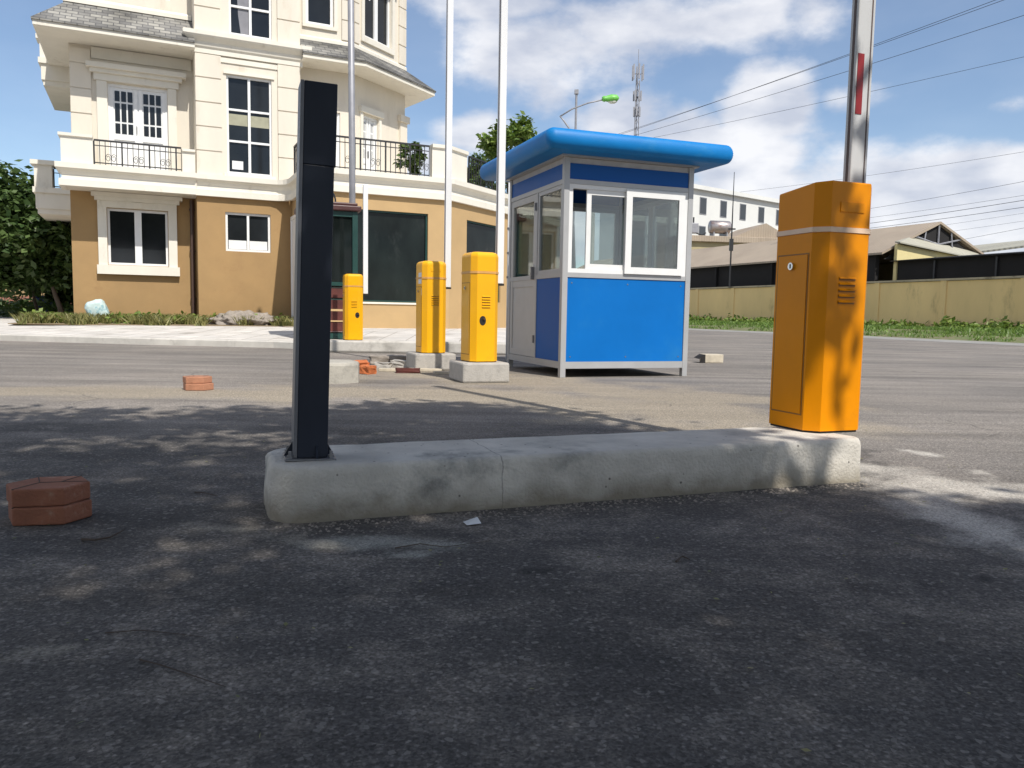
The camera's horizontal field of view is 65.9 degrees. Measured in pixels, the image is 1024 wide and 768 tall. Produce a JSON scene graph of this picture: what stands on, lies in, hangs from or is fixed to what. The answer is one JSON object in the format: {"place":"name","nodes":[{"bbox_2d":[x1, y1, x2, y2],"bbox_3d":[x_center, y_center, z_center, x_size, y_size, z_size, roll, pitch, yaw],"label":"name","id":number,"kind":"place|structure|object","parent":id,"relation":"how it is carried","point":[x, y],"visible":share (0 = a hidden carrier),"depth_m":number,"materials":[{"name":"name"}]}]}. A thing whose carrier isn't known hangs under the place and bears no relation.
{"place":"outdoors","nodes":[
{"label":"outdoors","id":0,"kind":"place"},
{"bbox_2d":[0,296,29,301],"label":"garden wall","id":1,"kind":"structure","parent":0,"point":[13,298],"depth_m":37.82,"materials":[{"name":"concrete"}]},
{"bbox_2d":[0,316,505,341],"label":"pavement","id":2,"kind":"structure","parent":0,"point":[245,332],"depth_m":16.52,"materials":[{"name":"grey concrete"}]},
{"bbox_2d":[0,243,47,310],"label":"tree","id":3,"kind":"object","parent":2,"relation":"on","point":[34,300],"depth_m":26.42,"materials":[{"name":"brown plant"}]},
{"bbox_2d":[0,159,69,304],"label":"shade tree","id":4,"kind":"object","parent":2,"relation":"on","point":[26,223],"visible":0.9,"depth_m":24.03,"materials":[{"name":"green plant"}]},
{"bbox_2d":[0,293,73,316],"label":"undergrowth","id":5,"kind":"object","parent":2,"relation":"on","point":[7,307],"visible":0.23,"depth_m":28.27,"materials":[{"name":"green plant"}]},
{"bbox_2d":[6,222,72,313],"bbox_3d":[-13.938,-4.038,25.165,3.410,4.116,3.145,4,6,28],"label":"shade tree","id":6,"kind":"object","parent":2,"relation":"on","point":[61,258],"visible":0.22,"depth_m":24.45,"materials":[{"name":"green plant"}]},
{"bbox_2d":[8,322,293,326],"bbox_3d":[-8.850,-1.525,20.131,6.514,0.018,2.675,-1,6,-24],"label":"soil strip","id":7,"kind":"object","parent":2,"relation":"on","point":[142,324],"visible":0.35,"depth_m":19.08,"materials":[{"name":"brown soil"}]},
{"bbox_2d":[84,299,108,315],"bbox_3d":[-10.638,-1.834,20.297,0.510,0.677,0.344,-20,18,-17],"label":"woven sack","id":8,"kind":"object","parent":7,"relation":"on","point":[97,306],"visible":0.59,"depth_m":20.12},
{"bbox_2d":[10,311,293,325],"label":"dry weeds","id":9,"kind":"object","parent":7,"relation":"on","point":[145,319],"visible":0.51,"depth_m":18.98,"materials":[{"name":"green plant"}]},
{"bbox_2d":[23,308,287,324],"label":"green weeds","id":10,"kind":"object","parent":7,"relation":"on","point":[119,314],"visible":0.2,"depth_m":19.64,"materials":[{"name":"green plant"}]},
{"bbox_2d":[208,310,274,325],"bbox_3d":[-7.035,-1.513,20.600,2.002,0.847,1.413,1,5,0],"label":"grit heap","id":11,"kind":"object","parent":7,"relation":"on","point":[227,318],"visible":0.4,"depth_m":20.21,"materials":[{"name":"beige gravel"}]},
{"bbox_2d":[30,0,507,328],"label":"apartment building","id":12,"kind":"structure","parent":2,"relation":"on","point":[176,168],"depth_m":20.95,"materials":[{"name":"beige paint"}]},
{"bbox_2d":[85,60,185,170],"bbox_3d":[-9.764,-6.842,20.638,2.340,2.690,0.410,-1,6,-25],"label":"balcony door","id":13,"kind":"structure","parent":12,"relation":"in","point":[133,114],"depth_m":20.69,"materials":[{"name":"white plastic"}]},
{"bbox_2d":[91,191,181,275],"bbox_3d":[-9.875,-3.934,20.883,2.160,2.090,0.370,-1,6,-25],"label":"window","id":14,"kind":"structure","parent":12,"relation":"in","point":[139,237],"depth_m":20.94,"materials":[{"name":"white plastic"}]},
{"bbox_2d":[225,212,270,252],"bbox_3d":[-7.157,-4.095,21.411,1.160,1.030,0.078,-1,6,-25],"label":"window","id":15,"kind":"structure","parent":12,"relation":"in","point":[245,232],"depth_m":21.40,"materials":[{"name":"white plastic"}]},
{"bbox_2d":[223,70,275,179],"bbox_3d":[-7.027,-6.890,21.141,1.330,2.710,0.180,-1,6,-25],"label":"window","id":16,"kind":"structure","parent":12,"relation":"in","point":[249,121],"depth_m":21.18,"materials":[{"name":"white plastic"}]},
{"bbox_2d":[229,0,271,39],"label":"window","id":17,"kind":"structure","parent":12,"relation":"in","point":[250,18],"depth_m":20.96,"materials":[{"name":"white plastic"}]},
{"bbox_2d":[290,215,295,318],"bbox_3d":[-5.817,-3.128,21.255,0.150,2.780,1.040,-1,6,-25],"label":"side door","id":18,"kind":"structure","parent":12,"relation":"in","point":[293,218],"depth_m":21.50,"materials":[{"name":"white plastic"}]},
{"bbox_2d":[302,0,337,31],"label":"window","id":19,"kind":"structure","parent":12,"relation":"in","point":[318,14],"depth_m":22.16,"materials":[{"name":"white plastic"}]},
{"bbox_2d":[335,113,339,167],"bbox_3d":[-5.369,-6.690,22.538,0.900,2.100,0.110,-1,6,-25],"label":"balcony door","id":20,"kind":"structure","parent":12,"relation":"in","point":[338,114],"depth_m":22.65,"materials":[{"name":"white plastic"}]},
{"bbox_2d":[359,105,383,171],"bbox_3d":[-4.223,-6.891,23.478,0.240,2.470,1.060,4,6,29],"label":"balcony door","id":21,"kind":"structure","parent":12,"relation":"in","point":[368,126],"depth_m":23.49,"materials":[{"name":"white plastic"}]},
{"bbox_2d":[361,0,394,55],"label":"window","id":22,"kind":"structure","parent":12,"relation":"in","point":[374,13],"depth_m":23.53,"materials":[{"name":"white plastic"}]},
{"bbox_2d":[331,209,426,304],"bbox_3d":[-3.396,-3.243,20.267,2.660,2.370,0.160,-1,6,-25],"label":"shop window","id":23,"kind":"structure","parent":12,"relation":"in","point":[397,241],"depth_m":20.46,"materials":[{"name":"black glass"}]},
{"bbox_2d":[392,141,427,173],"bbox_3d":[-2.680,-5.898,21.137,0.874,1.174,0.929,2,5,14],"label":"terrace shrub","id":24,"kind":"object","parent":12,"relation":"on","point":[415,159],"visible":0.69,"depth_m":20.98,"materials":[{"name":"green plant"}]},
{"bbox_2d":[467,220,498,302],"bbox_3d":[-0.874,-3.466,22.622,0.075,2.220,1.900,4,6,29],"label":"shop window","id":25,"kind":"structure","parent":12,"relation":"in","point":[481,237],"depth_m":22.54,"materials":[{"name":"black glass"}]},
{"bbox_2d":[467,152,507,189],"bbox_3d":[-0.716,-6.169,23.430,2.191,1.361,1.404,1,5,0],"label":"terrace shrub","id":26,"kind":"object","parent":12,"relation":"on","point":[476,169],"visible":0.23,"depth_m":23.05,"materials":[{"name":"green plant"}]},
{"bbox_2d":[294,194,360,338],"bbox_3d":[-3.511,-2.282,15.011,1.120,2.804,1.120,-1,5,-20],"label":"sentry box","id":27,"kind":"object","parent":2,"relation":"on","point":[345,242],"visible":0.24,"depth_m":14.65,"materials":[{"name":"green paint"}]},
{"bbox_2d":[348,0,354,202],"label":"steel pole","id":28,"kind":"object","parent":2,"relation":"on","point":[351,87],"visible":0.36,"depth_m":15.62,"materials":[{"name":"grey metal"}]},
{"bbox_2d":[475,110,537,192],"bbox_3d":[-0.045,-7.581,36.588,3.368,9.814,3.524,-2,6,-34],"label":"roadside tree","id":29,"kind":"object","parent":2,"relation":"on","point":[520,131],"visible":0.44,"depth_m":35.63,"materials":[{"name":"green plant"}]},
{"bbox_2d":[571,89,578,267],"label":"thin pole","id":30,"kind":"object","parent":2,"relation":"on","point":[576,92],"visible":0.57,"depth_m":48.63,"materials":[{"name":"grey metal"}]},
{"bbox_2d":[559,94,618,267],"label":"street lamp","id":31,"kind":"object","parent":2,"relation":"on","point":[612,98],"visible":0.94,"depth_m":43.80,"materials":[{"name":"grey metal"}]},
{"bbox_2d":[590,212,594,263],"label":"utility pole","id":32,"kind":"object","parent":2,"relation":"on","point":[592,238],"visible":0.15,"depth_m":46.30,"materials":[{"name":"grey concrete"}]},
{"bbox_2d":[623,0,994,133],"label":"power cable","id":33,"kind":"object","parent":32,"relation":"attached to","point":[825,62],"visible":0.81,"depth_m":30.75,"materials":[{"name":"black rubber"}]},
{"bbox_2d":[619,0,1002,133],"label":"power cable","id":34,"kind":"object","parent":32,"relation":"attached to","point":[834,60],"visible":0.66,"depth_m":30.47,"materials":[{"name":"black rubber"}]},
{"bbox_2d":[634,15,1023,135],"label":"power cable","id":35,"kind":"object","parent":32,"relation":"attached to","point":[843,72],"visible":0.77,"depth_m":30.81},
{"bbox_2d":[653,57,1021,137],"bbox_3d":[13.732,-12.256,33.837,0.014,0.189,30.420,-3,6,-37],"label":"power cable","id":36,"kind":"object","parent":32,"relation":"attached to","point":[843,97],"visible":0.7,"depth_m":33.59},
{"bbox_2d":[0,330,1023,767],"bbox_3d":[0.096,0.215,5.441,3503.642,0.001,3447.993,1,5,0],"label":"ground","id":37,"kind":"structure","parent":0,"point":[634,644],"depth_m":2.02,"materials":[{"name":"grey asphalt"}]},
{"bbox_2d":[14,277,73,309],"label":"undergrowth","id":38,"kind":"object","parent":37,"relation":"on","point":[67,296],"visible":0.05,"depth_m":29.25,"materials":[{"name":"green plant"}]},
{"bbox_2d":[8,498,91,525],"bbox_3d":[-1.522,0.411,2.605,0.253,0.060,0.210,0,5,-9],"label":"clay paver","id":39,"kind":"object","parent":37,"relation":"on","point":[51,515],"visible":0.57,"depth_m":2.52,"materials":[{"name":"red brick"}]},
{"bbox_2d":[6,475,89,506],"bbox_3d":[-1.528,0.352,2.604,0.250,0.059,0.207,0,5,-11],"label":"clay paver","id":40,"kind":"object","parent":39,"relation":"on","point":[50,491],"visible":1,"depth_m":2.54,"materials":[{"name":"brown brick"}]},
{"bbox_2d":[81,530,123,540],"bbox_3d":[-1.225,0.460,2.385,0.052,0.012,0.127,6,7,41],"label":"twig","id":41,"kind":"object","parent":37,"relation":"on","point":[87,539],"visible":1,"depth_m":2.35,"materials":[{"name":"brown wood"}]},
{"bbox_2d":[0,334,292,348],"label":"kerb","id":42,"kind":"structure","parent":37,"relation":"on","point":[155,341],"depth_m":14.53,"materials":[{"name":"grey concrete"}]},
{"bbox_2d":[105,630,201,636],"bbox_3d":[-0.760,0.533,1.690,0.224,0.006,0.021,1,5,5],"label":"twig","id":43,"kind":"object","parent":37,"relation":"on","point":[148,630],"visible":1,"depth_m":1.70,"materials":[{"name":"brown wood"}]},
{"bbox_2d":[139,659,224,686],"bbox_3d":[-0.631,0.551,1.512,0.238,0.007,0.008,4,6,28],"label":"twig","id":44,"kind":"object","parent":37,"relation":"on","point":[176,670],"visible":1,"depth_m":1.52,"materials":[{"name":"brown wood"}]},
{"bbox_2d":[183,383,213,390],"bbox_3d":[-2.681,0.018,6.753,0.252,0.060,0.210,1,5,-3],"label":"clay paver","id":45,"kind":"object","parent":37,"relation":"on","point":[198,387],"visible":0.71,"depth_m":6.66,"materials":[{"name":"brown brick"}]},
{"bbox_2d":[183,375,211,383],"bbox_3d":[-2.690,-0.040,6.753,0.240,0.057,0.199,0,5,-7],"label":"clay paver","id":46,"kind":"object","parent":45,"relation":"on","point":[196,379],"visible":1,"depth_m":6.67,"materials":[{"name":"brown brick"}]},
{"bbox_2d":[329,359,358,383],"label":"concrete block","id":47,"kind":"structure","parent":37,"relation":"on","point":[343,371],"depth_m":7.53,"materials":[{"name":"grey concrete"}]},
{"bbox_2d":[354,360,369,372],"bbox_3d":[-1.735,-0.193,8.839,0.272,0.133,0.181,-2,14,-29],"label":"broken brick","id":48,"kind":"object","parent":37,"relation":"on","point":[363,362],"visible":0.2,"depth_m":8.80,"materials":[{"name":"orange brick"}]},
{"bbox_2d":[359,364,376,374],"bbox_3d":[-1.591,-0.161,8.730,0.136,0.105,0.160,10,9,26],"label":"broken brick","id":49,"kind":"object","parent":37,"relation":"on","point":[367,369],"visible":1,"depth_m":8.68,"materials":[{"name":"orange brick"}]},
{"bbox_2d":[374,362,392,367],"bbox_3d":[-1.582,-0.229,9.684,0.224,0.083,0.141,2,5,8],"label":"stone","id":50,"kind":"object","parent":37,"relation":"on","point":[384,364],"visible":0.78,"depth_m":9.63,"materials":[{"name":"grey stone"}]},
{"bbox_2d":[368,355,405,364],"bbox_3d":[-1.612,-0.315,10.434,0.576,0.133,0.336,0,5,-11],"label":"rubble lump","id":51,"kind":"object","parent":37,"relation":"on","point":[379,358],"visible":0.5,"depth_m":10.28,"materials":[{"name":"grey concrete"}]},
{"bbox_2d":[379,368,394,370],"bbox_3d":[-1.402,-0.167,9.228,0.300,0.030,0.120,0,5,-6],"label":"scrap board","id":52,"kind":"object","parent":37,"relation":"on","point":[386,369],"visible":0.56,"depth_m":9.17,"materials":[{"name":"beige wood"}]},
{"bbox_2d":[390,359,407,367],"bbox_3d":[-1.374,-0.254,9.912,0.274,0.100,0.176,2,5,16],"label":"stone","id":53,"kind":"object","parent":37,"relation":"on","point":[398,363],"visible":0.62,"depth_m":9.84,"materials":[{"name":"grey stone"}]},
{"bbox_2d":[395,368,420,372],"bbox_3d":[-1.180,-0.154,8.970,0.293,0.057,0.111,0,5,-6],"label":"broken brick","id":54,"kind":"object","parent":37,"relation":"on","point":[407,370],"visible":1,"depth_m":8.92,"materials":[{"name":"red brick"}]},
{"bbox_2d":[330,339,505,354],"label":"kerb plinth","id":55,"kind":"structure","parent":37,"relation":"on","point":[380,346],"depth_m":13.14,"materials":[{"name":"grey concrete"}]},
{"bbox_2d":[343,185,367,339],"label":"barrier gate","id":56,"kind":"structure","parent":55,"relation":"on","point":[355,288],"depth_m":13.16,"materials":[{"name":"yellow metal"}]},
{"bbox_2d":[343,292,344,335],"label":"door","id":57,"kind":"structure","parent":56,"relation":"in","point":[343,292],"depth_m":13.20,"materials":[{"name":"yellow paint"}]},
{"bbox_2d":[406,352,455,369],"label":"concrete plinth","id":58,"kind":"structure","parent":37,"relation":"on","point":[427,360],"depth_m":9.42,"materials":[{"name":"grey concrete"}]},
{"bbox_2d":[416,0,453,352],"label":"barrier gate","id":59,"kind":"structure","parent":58,"relation":"on","point":[433,281],"depth_m":9.46,"materials":[{"name":"yellow metal"}]},
{"bbox_2d":[416,286,421,346],"bbox_3d":[-1.131,-0.812,9.524,0.016,0.722,0.212,-1,6,-23],"label":"door","id":60,"kind":"structure","parent":59,"relation":"in","point":[418,289],"depth_m":9.52,"materials":[{"name":"yellow paint"}]},
{"bbox_2d":[420,368,442,371],"bbox_3d":[-1.026,-0.168,9.318,0.420,0.030,0.120,2,5,7],"label":"scrap board","id":61,"kind":"object","parent":37,"relation":"on","point":[430,369],"visible":0.47,"depth_m":9.26,"materials":[{"name":"beige wood"}]},
{"bbox_2d":[395,541,485,548],"bbox_3d":[-0.205,0.482,2.365,0.289,0.008,0.033,0,5,-12],"label":"twig","id":62,"kind":"object","parent":37,"relation":"on","point":[433,545],"visible":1,"depth_m":2.36,"materials":[{"name":"brown wood"}]},
{"bbox_2d":[433,371,448,373],"bbox_3d":[-0.734,-0.128,8.926,0.300,0.030,0.120,0,5,-14],"label":"scrap board","id":63,"kind":"object","parent":37,"relation":"on","point":[440,372],"visible":0.56,"depth_m":8.86,"materials":[{"name":"grey wood"}]},
{"bbox_2d":[464,517,480,524],"bbox_3d":[-0.132,0.455,2.623,0.053,0.013,0.049,-1,6,-22],"label":"paper scrap","id":64,"kind":"object","parent":37,"relation":"on","point":[475,520],"visible":1,"depth_m":2.62,"materials":[{"name":"white paper"}]},
{"bbox_2d":[449,360,508,382],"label":"concrete plinth","id":65,"kind":"structure","parent":37,"relation":"on","point":[478,372],"depth_m":7.88,"materials":[{"name":"grey concrete"}]},
{"bbox_2d":[461,0,507,361],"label":"barrier gate","id":66,"kind":"structure","parent":65,"relation":"on","point":[482,273],"depth_m":7.95,"materials":[{"name":"yellow metal"}]},
{"bbox_2d":[461,282,469,354],"bbox_3d":[-0.479,-0.662,7.983,0.018,0.722,0.212,-1,6,-25],"label":"door","id":67,"kind":"structure","parent":66,"relation":"in","point":[465,327],"depth_m":7.98,"materials":[{"name":"yellow paint"}]},
{"bbox_2d":[505,182,509,360],"bbox_3d":[-0.040,-1.712,11.493,0.079,2.750,0.079,1,5,0],"label":"white pipe","id":68,"kind":"object","parent":37,"relation":"on","point":[507,266],"visible":0.34,"depth_m":11.47,"materials":[{"name":"metal"}]},
{"bbox_2d":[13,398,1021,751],"bbox_3d":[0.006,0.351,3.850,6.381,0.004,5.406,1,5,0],"label":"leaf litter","id":69,"kind":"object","parent":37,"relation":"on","point":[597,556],"visible":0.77,"depth_m":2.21,"materials":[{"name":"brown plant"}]},
{"bbox_2d":[264,427,860,523],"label":"long plinth","id":70,"kind":"structure","parent":37,"relation":"on","point":[360,481],"depth_m":2.94,"materials":[{"name":"concrete"}]},
{"bbox_2d":[282,79,337,461],"bbox_3d":[-0.680,-0.372,2.699,0.170,1.260,0.151,1,5,-20],"label":"rest post","id":71,"kind":"object","parent":70,"relation":"on","point":[316,133],"visible":1,"depth_m":2.65,"materials":[{"name":"metal"}]},
{"bbox_2d":[769,0,875,432],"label":"barrier gate","id":72,"kind":"structure","parent":70,"relation":"on","point":[823,233],"depth_m":3.54,"materials":[{"name":"orange metal"}]},
{"bbox_2d":[771,253,809,414],"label":"door","id":73,"kind":"structure","parent":72,"relation":"in","point":[792,273],"depth_m":3.62,"materials":[{"name":"orange paint"}]},
{"bbox_2d":[265,482,869,537],"bbox_3d":[0.379,0.446,2.893,2.449,0.007,0.184,-1,5,-21],"label":"grit","id":74,"kind":"object","parent":37,"relation":"on","point":[453,514],"visible":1,"depth_m":2.85,"materials":[{"name":"grey gravel"}]},
{"bbox_2d":[480,127,732,377],"bbox_3d":[1.008,-1.458,9.644,2.269,2.610,2.409,-1,5,-20],"label":"guard booth","id":75,"kind":"object","parent":37,"relation":"on","point":[629,308],"visible":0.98,"depth_m":8.92,"materials":[{"name":"metal"}]},
{"bbox_2d":[509,194,536,356],"bbox_3d":[0.131,-1.313,9.733,0.085,1.915,0.864,-1,5,-20],"label":"door","id":76,"kind":"structure","parent":75,"relation":"in","point":[523,233],"depth_m":9.76,"materials":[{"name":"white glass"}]},
{"bbox_2d":[537,184,561,274],"bbox_3d":[0.442,-1.724,8.924,0.038,0.948,0.705,-1,5,-20],"label":"window","id":77,"kind":"structure","parent":75,"relation":"in","point":[550,200],"depth_m":8.96,"materials":[{"name":"glass"}]},
{"bbox_2d":[573,207,618,264],"bbox_3d":[1.073,-1.858,10.531,0.740,0.948,0.038,-1,5,-20],"label":"window frame","id":78,"kind":"structure","parent":75,"relation":"in","point":[616,212],"depth_m":10.60,"materials":[{"name":"white paint"}]},
{"bbox_2d":[568,184,687,276],"bbox_3d":[1.299,-1.701,8.829,1.480,0.948,0.050,-1,5,-20],"label":"window frame","id":79,"kind":"structure","parent":75,"relation":"in","point":[572,186],"depth_m":8.68,"materials":[{"name":"white paint"}]},
{"bbox_2d":[619,203,650,267],"bbox_3d":[1.603,-1.824,10.260,0.038,0.948,0.808,-1,5,-20],"label":"window pane","id":80,"kind":"structure","parent":75,"relation":"in","point":[641,214],"depth_m":10.16,"materials":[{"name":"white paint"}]},
{"bbox_2d":[649,200,677,268],"bbox_3d":[1.879,-1.751,9.501,0.038,0.948,0.810,-1,5,-20],"label":"window pane","id":81,"kind":"structure","parent":75,"relation":"in","point":[664,213],"depth_m":9.60,"materials":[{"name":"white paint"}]},
{"bbox_2d":[599,184,778,259],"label":"office block","id":82,"kind":"structure","parent":37,"relation":"on","point":[715,204],"depth_m":102.45,"materials":[{"name":"grey paint"}]},
{"bbox_2d":[698,226,705,235],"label":"window","id":83,"kind":"structure","parent":82,"relation":"in","point":[702,229],"depth_m":98.31,"materials":[{"name":"grey glass"}]},
{"bbox_2d":[699,197,706,214],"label":"window","id":84,"kind":"structure","parent":82,"relation":"in","point":[703,201],"depth_m":98.02,"materials":[{"name":"grey glass"}]},
{"bbox_2d":[720,200,726,217],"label":"window","id":85,"kind":"structure","parent":82,"relation":"in","point":[723,204],"depth_m":100.59,"materials":[{"name":"grey paint"}]},
{"bbox_2d":[739,203,745,220],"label":"window","id":86,"kind":"structure","parent":82,"relation":"in","point":[742,214],"depth_m":103.10,"materials":[{"name":"grey paint"}]},
{"bbox_2d":[758,206,764,222],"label":"window","id":87,"kind":"structure","parent":82,"relation":"in","point":[761,210],"depth_m":105.64,"materials":[{"name":"grey glass"}]},
{"bbox_2d":[775,209,778,224],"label":"window","id":88,"kind":"structure","parent":82,"relation":"in","point":[777,211],"depth_m":107.97,"materials":[{"name":"grey glass"}]},
{"bbox_2d":[691,223,777,249],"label":"beige workshop","id":89,"kind":"structure","parent":37,"relation":"on","point":[761,232],"depth_m":79.80,"materials":[{"name":"beige metal"}]},
{"bbox_2d":[692,217,705,234],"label":"roof tank frame","id":90,"kind":"object","parent":89,"relation":"on","point":[695,228],"visible":0.56,"depth_m":79.53,"materials":[{"name":"grey paint"}]},
{"bbox_2d":[708,220,730,235],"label":"water tank","id":91,"kind":"object","parent":89,"relation":"on","point":[718,227],"visible":0.88,"depth_m":79.38,"materials":[{"name":"metal"}]},
{"bbox_2d":[688,328,1023,345],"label":"road shoulder","id":92,"kind":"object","parent":37,"relation":"on","point":[961,341],"visible":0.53,"depth_m":28.17},
{"bbox_2d":[689,313,1023,329],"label":"broadleaf weeds","id":93,"kind":"object","parent":37,"relation":"on","point":[994,324],"visible":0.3,"depth_m":39.86,"materials":[{"name":"green plant"}]},
{"bbox_2d":[689,320,1023,342],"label":"verge","id":94,"kind":"structure","parent":37,"relation":"on","point":[1017,340],"depth_m":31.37,"materials":[{"name":"green plant"}]},
{"bbox_2d":[728,172,735,286],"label":"antenna mast","id":95,"kind":"object","parent":94,"relation":"on","point":[731,241],"visible":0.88,"depth_m":55.23,"materials":[{"name":"black metal"}]},
{"bbox_2d":[578,222,983,289],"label":"gabled shed","id":96,"kind":"structure","parent":94,"relation":"on","point":[753,264],"depth_m":53.45,"materials":[{"name":"grey paint"}]},
{"bbox_2d":[689,276,1023,328],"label":"yard wall","id":97,"kind":"structure","parent":94,"relation":"on","point":[978,300],"depth_m":40.87,"materials":[{"name":"beige concrete"}]},
{"bbox_2d":[890,251,1023,282],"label":"dark shed","id":98,"kind":"structure","parent":94,"relation":"on","point":[991,265],"depth_m":40.77,"materials":[{"name":"black metal"}]},
{"bbox_2d":[973,240,1023,252],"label":"warehouse","id":99,"kind":"structure","parent":37,"relation":"on","point":[984,248],"depth_m":62.80,"materials":[{"name":"white metal"}]},
{"bbox_2d":[0,0,1023,267],"label":"sky","id":100,"kind":"structure","parent":0,"point":[694,54],"materials":[{"name":"blue"}]},
{"bbox_2d":[632,49,643,135],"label":"radio tower","id":101,"kind":"structure","parent":0,"point":[636,110],"depth_m":194.26,"materials":[{"name":"grey metal"}]},
{"bbox_2d":[694,354,722,362],"bbox_3d":[2.984,-0.389,11.993,0.390,0.130,0.270,0,5,-8],"label":"concrete block","id":102,"kind":"object","parent":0,"point":[710,358],"visible":1,"depth_m":11.90,"materials":[{"name":"beige concrete"}]},
{"bbox_2d":[743,152,1020,191],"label":"power cable","id":103,"kind":"object","parent":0,"point":[896,171],"visible":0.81,"depth_m":42.54,"materials":[{"name":"black rubber"}]},
{"bbox_2d":[870,195,1022,217],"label":"power cable","id":104,"kind":"object","parent":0,"point":[950,206],"visible":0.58,"depth_m":51.63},
{"bbox_2d":[874,207,1022,227],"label":"power cable","id":105,"kind":"object","parent":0,"point":[951,217],"visible":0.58,"depth_m":54.81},
{"bbox_2d":[874,200,1023,222],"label":"power cable","id":106,"kind":"object","parent":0,"point":[952,211],"visible":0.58,"depth_m":53.19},
{"bbox_2d":[876,181,1023,207],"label":"power cable","id":107,"kind":"object","parent":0,"point":[947,195],"visible":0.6,"depth_m":48.02,"materials":[{"name":"black rubber"}]}
]}

